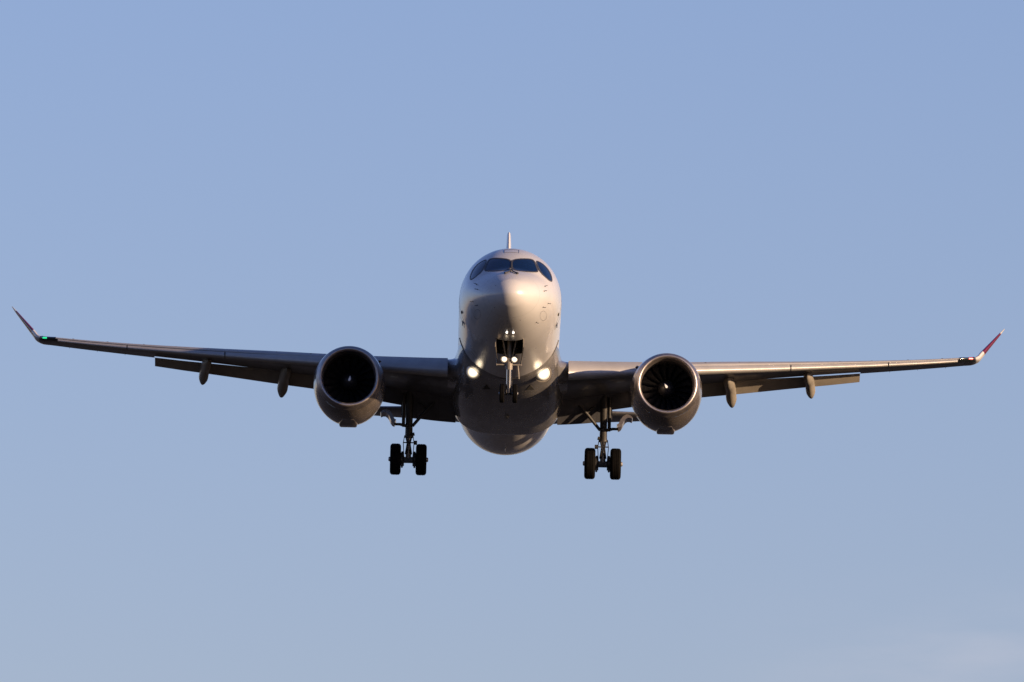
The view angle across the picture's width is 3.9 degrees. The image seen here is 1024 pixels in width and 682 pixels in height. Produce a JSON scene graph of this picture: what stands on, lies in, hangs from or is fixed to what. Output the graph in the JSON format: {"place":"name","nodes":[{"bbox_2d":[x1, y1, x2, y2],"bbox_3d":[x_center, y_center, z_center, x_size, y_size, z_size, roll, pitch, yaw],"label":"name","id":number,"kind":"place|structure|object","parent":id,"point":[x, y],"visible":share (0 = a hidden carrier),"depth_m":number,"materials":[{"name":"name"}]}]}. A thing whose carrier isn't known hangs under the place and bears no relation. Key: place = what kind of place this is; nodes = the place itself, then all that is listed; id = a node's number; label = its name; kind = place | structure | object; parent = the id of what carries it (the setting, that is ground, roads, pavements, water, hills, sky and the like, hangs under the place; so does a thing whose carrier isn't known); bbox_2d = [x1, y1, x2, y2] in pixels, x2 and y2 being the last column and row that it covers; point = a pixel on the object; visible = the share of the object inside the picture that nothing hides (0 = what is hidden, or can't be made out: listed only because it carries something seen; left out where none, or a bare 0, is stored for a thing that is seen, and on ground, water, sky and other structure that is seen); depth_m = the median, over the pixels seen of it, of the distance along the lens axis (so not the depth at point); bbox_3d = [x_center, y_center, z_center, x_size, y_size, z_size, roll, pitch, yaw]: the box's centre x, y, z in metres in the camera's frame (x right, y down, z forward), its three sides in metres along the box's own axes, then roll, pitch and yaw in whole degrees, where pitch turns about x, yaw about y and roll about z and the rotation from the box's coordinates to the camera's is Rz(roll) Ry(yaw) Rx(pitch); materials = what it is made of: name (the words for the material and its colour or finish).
{"place":"outdoors","nodes":[
{"label":"outdoors","id":0,"kind":"place"},
{"bbox_2d":[12,232,1004,479],"bbox_3d":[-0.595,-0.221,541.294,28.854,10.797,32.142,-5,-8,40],"label":"passenger jet","id":1,"kind":"object","parent":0,"point":[506,380],"visible":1,"depth_m":533.76,"materials":[{"name":"white paint"}]},
{"bbox_2d":[0,0,1023,681],"label":"sky","id":2,"kind":"structure","parent":0,"point":[695,180],"materials":[{"name":"blue"}]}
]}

